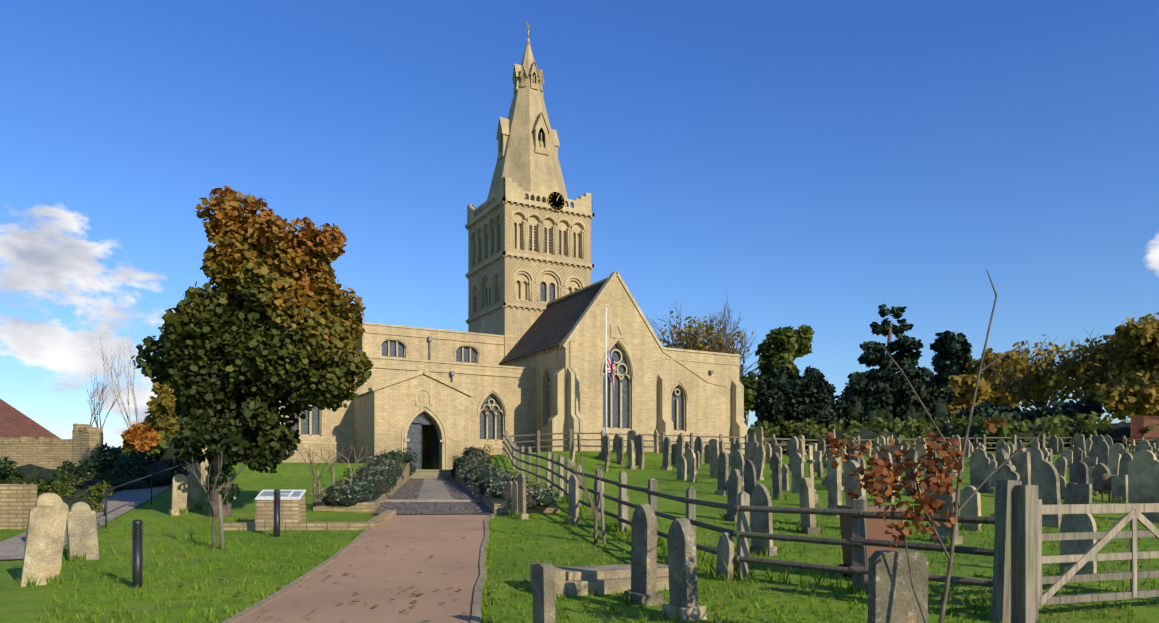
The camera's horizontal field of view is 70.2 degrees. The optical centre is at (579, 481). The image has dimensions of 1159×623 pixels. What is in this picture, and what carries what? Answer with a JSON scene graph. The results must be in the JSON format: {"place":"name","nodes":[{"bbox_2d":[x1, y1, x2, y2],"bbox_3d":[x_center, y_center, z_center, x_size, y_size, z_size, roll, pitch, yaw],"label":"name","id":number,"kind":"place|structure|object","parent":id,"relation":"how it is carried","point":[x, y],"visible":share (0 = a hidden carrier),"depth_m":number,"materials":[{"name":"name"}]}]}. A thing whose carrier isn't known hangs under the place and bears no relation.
{"place":"outdoors","nodes":[
{"label":"outdoors","id":0,"kind":"place"},
{"bbox_2d":[0,442,188,490],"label":"hedge","id":1,"kind":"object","parent":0,"point":[99,465],"depth_m":28.52,"materials":[{"name":"green plant"}]},
{"bbox_2d":[0,469,188,559],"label":"side path","id":2,"kind":"structure","parent":0,"point":[14,546],"depth_m":21.83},
{"bbox_2d":[234,515,490,622],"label":"gravel path","id":3,"kind":"structure","parent":0,"point":[399,536],"depth_m":11.62,"materials":[{"name":"beige gravel"}]},
{"bbox_2d":[465,177,593,357],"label":"church tower","id":4,"kind":"structure","parent":0,"point":[528,259],"depth_m":59.92,"materials":[{"name":"beige stone"}]},
{"bbox_2d":[487,22,567,214],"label":"church spire","id":5,"kind":"structure","parent":4,"relation":"on","point":[528,145],"depth_m":61.29,"materials":[{"name":"stone"}]},
{"bbox_2d":[0,449,1158,622],"bbox_3d":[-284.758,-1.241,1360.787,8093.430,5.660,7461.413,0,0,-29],"label":"ground","id":6,"kind":"structure","parent":0,"point":[20,604],"depth_m":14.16,"materials":[{"name":"green plant"}]},
{"bbox_2d":[0,399,60,439],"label":"roof","id":7,"kind":"structure","parent":6,"relation":"on","point":[15,423],"depth_m":43.83,"materials":[{"name":"tile"}]},
{"bbox_2d":[0,424,102,528],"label":"boundary wall","id":8,"kind":"structure","parent":6,"relation":"on","point":[17,502],"depth_m":29.27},
{"bbox_2d":[4,471,117,512],"bbox_3d":[-14.709,0.428,23.073,3.055,1.548,9.125,0,0,-29],"label":"bush","id":9,"kind":"object","parent":6,"relation":"on","point":[100,489],"depth_m":23.39,"materials":[{"name":"green plant"}]},
{"bbox_2d":[87,368,122,427],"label":"bare shrub","id":10,"kind":"object","parent":6,"relation":"on","point":[96,405],"visible":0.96,"depth_m":76.34,"materials":[{"name":"brown plant"}]},
{"bbox_2d":[89,329,144,428],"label":"bare tree","id":11,"kind":"object","parent":6,"relation":"on","point":[118,383],"visible":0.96,"depth_m":62.12,"materials":[{"name":"grey plant"}]},
{"bbox_2d":[132,519,142,587],"bbox_3d":[-5.980,1.065,11.157,0.135,1.120,0.135,0,0,-29],"label":"bollard","id":12,"kind":"object","parent":6,"relation":"on","point":[137,531],"visible":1,"depth_m":11.11,"materials":[{"name":"black metal"}]},
{"bbox_2d":[121,422,160,455],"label":"orange beech","id":13,"kind":"object","parent":6,"relation":"on","point":[133,435],"depth_m":48.40,"materials":[{"name":"orange plant"}]},
{"bbox_2d":[103,462,188,528],"bbox_3d":[-12.933,0.011,26.217,0.323,2.470,16.617,0,0,-16],"label":"handrail","id":14,"kind":"object","parent":6,"relation":"on","point":[105,504],"visible":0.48,"depth_m":20.29,"materials":[{"name":"black metal"}]},
{"bbox_2d":[141,382,181,440],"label":"golden birch","id":15,"kind":"object","parent":6,"relation":"on","point":[169,425],"depth_m":64.02,"materials":[{"name":"yellow plant"}]},
{"bbox_2d":[104,432,242,464],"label":"hedge","id":16,"kind":"object","parent":6,"relation":"on","point":[170,451],"depth_m":59.79,"materials":[{"name":"plant"}]},
{"bbox_2d":[186,451,248,548],"bbox_3d":[-6.721,0.484,15.405,1.082,2.118,0.762,0,0,29],"label":"young tree","id":17,"kind":"object","parent":6,"relation":"on","point":[214,516],"visible":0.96,"depth_m":15.29,"materials":[{"name":"brown plant"}]},
{"bbox_2d":[217,495,224,548],"bbox_3d":[-6.636,0.893,15.291,0.148,1.304,0.068,0,0,2],"label":"stake","id":18,"kind":"object","parent":6,"relation":"on","point":[221,528],"visible":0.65,"depth_m":15.26,"materials":[{"name":"brown wood"}]},
{"bbox_2d":[131,185,372,516],"bbox_3d":[-8.368,-3.127,21.267,5.421,8.646,4.839,0,0,-29],"label":"tree","id":19,"kind":"object","parent":6,"relation":"on","point":[209,351],"depth_m":20.12,"materials":[{"name":"green plant"}]},
{"bbox_2d":[204,408,239,502],"bbox_3d":[-9.069,-0.909,21.000,0.916,3.002,1.066,0,0,-29],"label":"trunk ivy","id":20,"kind":"object","parent":19,"relation":"attached to","point":[226,467],"depth_m":20.71,"materials":[{"name":"green plant"}]},
{"bbox_2d":[273,489,280,536],"bbox_3d":[-6.242,0.738,17.019,0.143,1.178,0.143,0,0,-29],"label":"bollard","id":21,"kind":"object","parent":6,"relation":"on","point":[277,496],"visible":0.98,"depth_m":16.96,"materials":[{"name":"black metal"}]},
{"bbox_2d":[255,493,305,521],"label":"sign plinth","id":22,"kind":"structure","parent":6,"relation":"on","point":[292,510],"depth_m":18.57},
{"bbox_2d":[255,490,305,499],"bbox_3d":[-6.808,0.292,18.803,0.984,0.226,0.541,0,0,-3],"label":"sign panel","id":23,"kind":"object","parent":22,"relation":"on","point":[284,495],"visible":0.82,"depth_m":18.73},
{"bbox_2d":[223,510,395,529],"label":"lawn kerb","id":24,"kind":"structure","parent":6,"relation":"on","point":[380,519],"depth_m":18.07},
{"bbox_2d":[298,446,336,506],"bbox_3d":[-7.310,-0.004,23.295,1.017,2.010,0.757,0,0,-1],"label":"young tree","id":25,"kind":"object","parent":6,"relation":"on","point":[314,495],"visible":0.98,"depth_m":23.20,"materials":[{"name":"brown plant"}]},
{"bbox_2d":[317,471,320,502],"bbox_3d":[-7.314,0.351,23.197,0.148,1.304,0.068,0,0,2],"label":"stake","id":26,"kind":"object","parent":6,"relation":"on","point":[319,490],"visible":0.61,"depth_m":23.17,"materials":[{"name":"brown wood"}]},
{"bbox_2d":[306,441,348,485],"bbox_3d":[-7.646,-0.223,25.035,1.267,2.094,0.672,0,0,-29],"label":"dry bush","id":27,"kind":"object","parent":6,"relation":"on","point":[333,475],"visible":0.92,"depth_m":25.16,"materials":[{"name":"brown plant"}]},
{"bbox_2d":[330,441,371,480],"bbox_3d":[-7.705,-0.363,27.693,1.413,2.003,0.945,0,0,-29],"label":"dry bush","id":28,"kind":"object","parent":6,"relation":"on","point":[355,459],"visible":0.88,"depth_m":27.74,"materials":[{"name":"brown plant"}]},
{"bbox_2d":[223,514,495,622],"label":"path edging","id":29,"kind":"object","parent":6,"relation":"on","point":[476,612],"visible":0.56,"depth_m":11.19,"materials":[{"name":"stone"}]},
{"bbox_2d":[335,444,513,493],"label":"green shrubs","id":30,"kind":"object","parent":6,"relation":"on","point":[415,457],"depth_m":32.85,"materials":[{"name":"green plant"}]},
{"bbox_2d":[373,470,493,513],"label":"paved path","id":31,"kind":"structure","parent":6,"relation":"on","point":[429,493],"depth_m":26.83,"materials":[{"name":"grey stone"}]},
{"bbox_2d":[310,446,559,509],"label":"shrubs","id":32,"kind":"object","parent":6,"relation":"on","point":[347,501],"depth_m":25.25,"materials":[{"name":"green plant"}]},
{"bbox_2d":[313,456,559,514],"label":"retaining walls","id":33,"kind":"structure","parent":6,"relation":"on","point":[496,505],"depth_m":22.20,"materials":[{"name":"beige stone"}]},
{"bbox_2d":[245,271,746,469],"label":"church building","id":34,"kind":"structure","parent":6,"relation":"on","point":[439,398],"depth_m":52.08,"materials":[{"name":"beige stone"}]},
{"bbox_2d":[562,451,602,543],"bbox_3d":[0.062,0.452,15.806,1.008,2.079,0.234,0,0,-29],"label":"young tree","id":35,"kind":"object","parent":6,"relation":"on","point":[588,497],"visible":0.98,"depth_m":15.82,"materials":[{"name":"brown plant"}]},
{"bbox_2d":[20,426,1158,622],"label":"headstones","id":36,"kind":"object","parent":6,"relation":"on","point":[644,574],"visible":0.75,"depth_m":17.84,"materials":[{"name":"grey stone"}]},
{"bbox_2d":[43,475,1157,622],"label":"fallen leaves","id":37,"kind":"object","parent":6,"relation":"on","point":[762,619],"visible":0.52,"depth_m":10.57,"materials":[{"name":"orange plant"}]},
{"bbox_2d":[599,492,605,543],"bbox_3d":[0.454,0.841,15.854,0.148,1.304,0.068,0,0,2],"label":"stake","id":38,"kind":"object","parent":6,"relation":"on","point":[602,517],"visible":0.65,"depth_m":15.82,"materials":[{"name":"brown wood"}]},
{"bbox_2d":[605,308,606,435],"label":"flagpole","id":39,"kind":"object","parent":6,"relation":"on","point":[606,375],"visible":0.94,"depth_m":47.69,"materials":[{"name":"white metal"}]},
{"bbox_2d":[607,347,614,391],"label":"union flag","id":40,"kind":"object","parent":39,"relation":"attached to","point":[610,366],"visible":1,"depth_m":47.72,"materials":[{"name":"multicoloured fabric"}]},
{"bbox_2d":[644,296,760,376],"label":"tree","id":41,"kind":"object","parent":6,"relation":"on","point":[724,329],"depth_m":97.84,"materials":[{"name":"plant"}]},
{"bbox_2d":[502,430,994,593],"bbox_3d":[-0.682,-0.507,28.024,2.224,4.748,39.029,0,0,-14],"label":"fence","id":42,"kind":"object","parent":6,"relation":"on","point":[859,542],"visible":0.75,"depth_m":11.55,"materials":[{"name":"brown wood"}]},
{"bbox_2d":[740,371,760,425],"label":"tree","id":43,"kind":"object","parent":6,"relation":"on","point":[749,381],"depth_m":88.20,"materials":[{"name":"green plant"}]},
{"bbox_2d":[755,324,814,379],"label":"tree","id":44,"kind":"object","parent":6,"relation":"on","point":[784,343],"depth_m":94.16,"materials":[{"name":"green plant"}]},
{"bbox_2d":[752,364,838,430],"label":"tree","id":45,"kind":"object","parent":6,"relation":"on","point":[811,388],"depth_m":70.13,"materials":[{"name":"green plant"}]},
{"bbox_2d":[508,429,1158,454],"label":"fence","id":46,"kind":"object","parent":6,"relation":"on","point":[721,436],"visible":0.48,"depth_m":50.39,"materials":[{"name":"brown wood"}]},
{"bbox_2d":[836,505,906,579],"bbox_3d":[4.141,0.865,11.757,0.640,1.050,0.830,0,0,-12],"label":"tomb","id":47,"kind":"object","parent":6,"relation":"on","point":[877,528],"visible":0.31,"depth_m":11.43,"materials":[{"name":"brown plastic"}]},
{"bbox_2d":[840,304,933,396],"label":"cedar","id":48,"kind":"object","parent":6,"relation":"on","point":[872,355],"depth_m":114.22,"materials":[{"name":"green plant"}]},
{"bbox_2d":[832,366,956,429],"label":"tree","id":49,"kind":"object","parent":6,"relation":"on","point":[888,374],"depth_m":73.62,"materials":[{"name":"green plant"}]},
{"bbox_2d":[818,270,1042,622],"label":"sapling","id":50,"kind":"object","parent":6,"relation":"on","point":[933,485],"depth_m":6.78,"materials":[{"name":"red plant"}]},
{"bbox_2d":[928,330,972,421],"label":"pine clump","id":51,"kind":"object","parent":6,"relation":"on","point":[947,346],"depth_m":102.27,"materials":[{"name":"green plant"}]},
{"bbox_2d":[747,411,1157,454],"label":"hedge","id":52,"kind":"object","parent":6,"relation":"on","point":[916,423],"depth_m":62.07,"materials":[{"name":"green plant"}]},
{"bbox_2d":[940,374,994,420],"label":"tree","id":53,"kind":"object","parent":6,"relation":"on","point":[959,385],"depth_m":87.06,"materials":[{"name":"yellow plant"}]},
{"bbox_2d":[955,401,1030,423],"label":"dark shrub","id":54,"kind":"object","parent":6,"relation":"on","point":[987,409],"visible":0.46,"depth_m":77.79,"materials":[{"name":"green plant"}]},
{"bbox_2d":[966,348,1031,407],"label":"tree","id":55,"kind":"object","parent":6,"relation":"on","point":[975,363],"depth_m":97.17,"materials":[{"name":"plant"}]},
{"bbox_2d":[976,334,1076,409],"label":"tree","id":56,"kind":"object","parent":6,"relation":"on","point":[1024,358],"depth_m":87.78,"materials":[{"name":"plant"}]},
{"bbox_2d":[1019,399,1105,423],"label":"dark shrub","id":57,"kind":"object","parent":6,"relation":"on","point":[1071,409],"visible":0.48,"depth_m":74.02,"materials":[{"name":"green plant"}]},
{"bbox_2d":[991,480,1158,622],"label":"field gate","id":58,"kind":"structure","parent":6,"relation":"on","point":[1019,580],"depth_m":8.73,"materials":[{"name":"grey wood"}]},
{"bbox_2d":[1022,328,1146,404],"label":"tree","id":59,"kind":"object","parent":6,"relation":"on","point":[1080,368],"depth_m":82.51,"materials":[{"name":"plant"}]},
{"bbox_2d":[1092,473,1114,501],"bbox_3d":[15.353,0.176,23.843,1.265,0.850,0.520,0,0,-29],"label":"sheep","id":60,"kind":"object","parent":6,"relation":"on","point":[1104,481],"visible":0.67,"depth_m":23.68},
{"bbox_2d":[1082,312,1158,395],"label":"tree","id":61,"kind":"object","parent":6,"relation":"on","point":[1134,335],"depth_m":78.49,"materials":[{"name":"plant"}]},
{"bbox_2d":[1089,416,1158,449],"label":"brick building","id":62,"kind":"structure","parent":6,"relation":"on","point":[1138,424],"depth_m":60.57,"materials":[{"name":"red brick"}]},
{"bbox_2d":[0,0,1158,448],"label":"sky","id":63,"kind":"structure","parent":0,"point":[820,165],"materials":[{"name":"blue"}]},
{"bbox_2d":[1079,370,1158,419],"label":"tree","id":64,"kind":"object","parent":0,"point":[1115,404],"depth_m":70.21,"materials":[{"name":"plant"}]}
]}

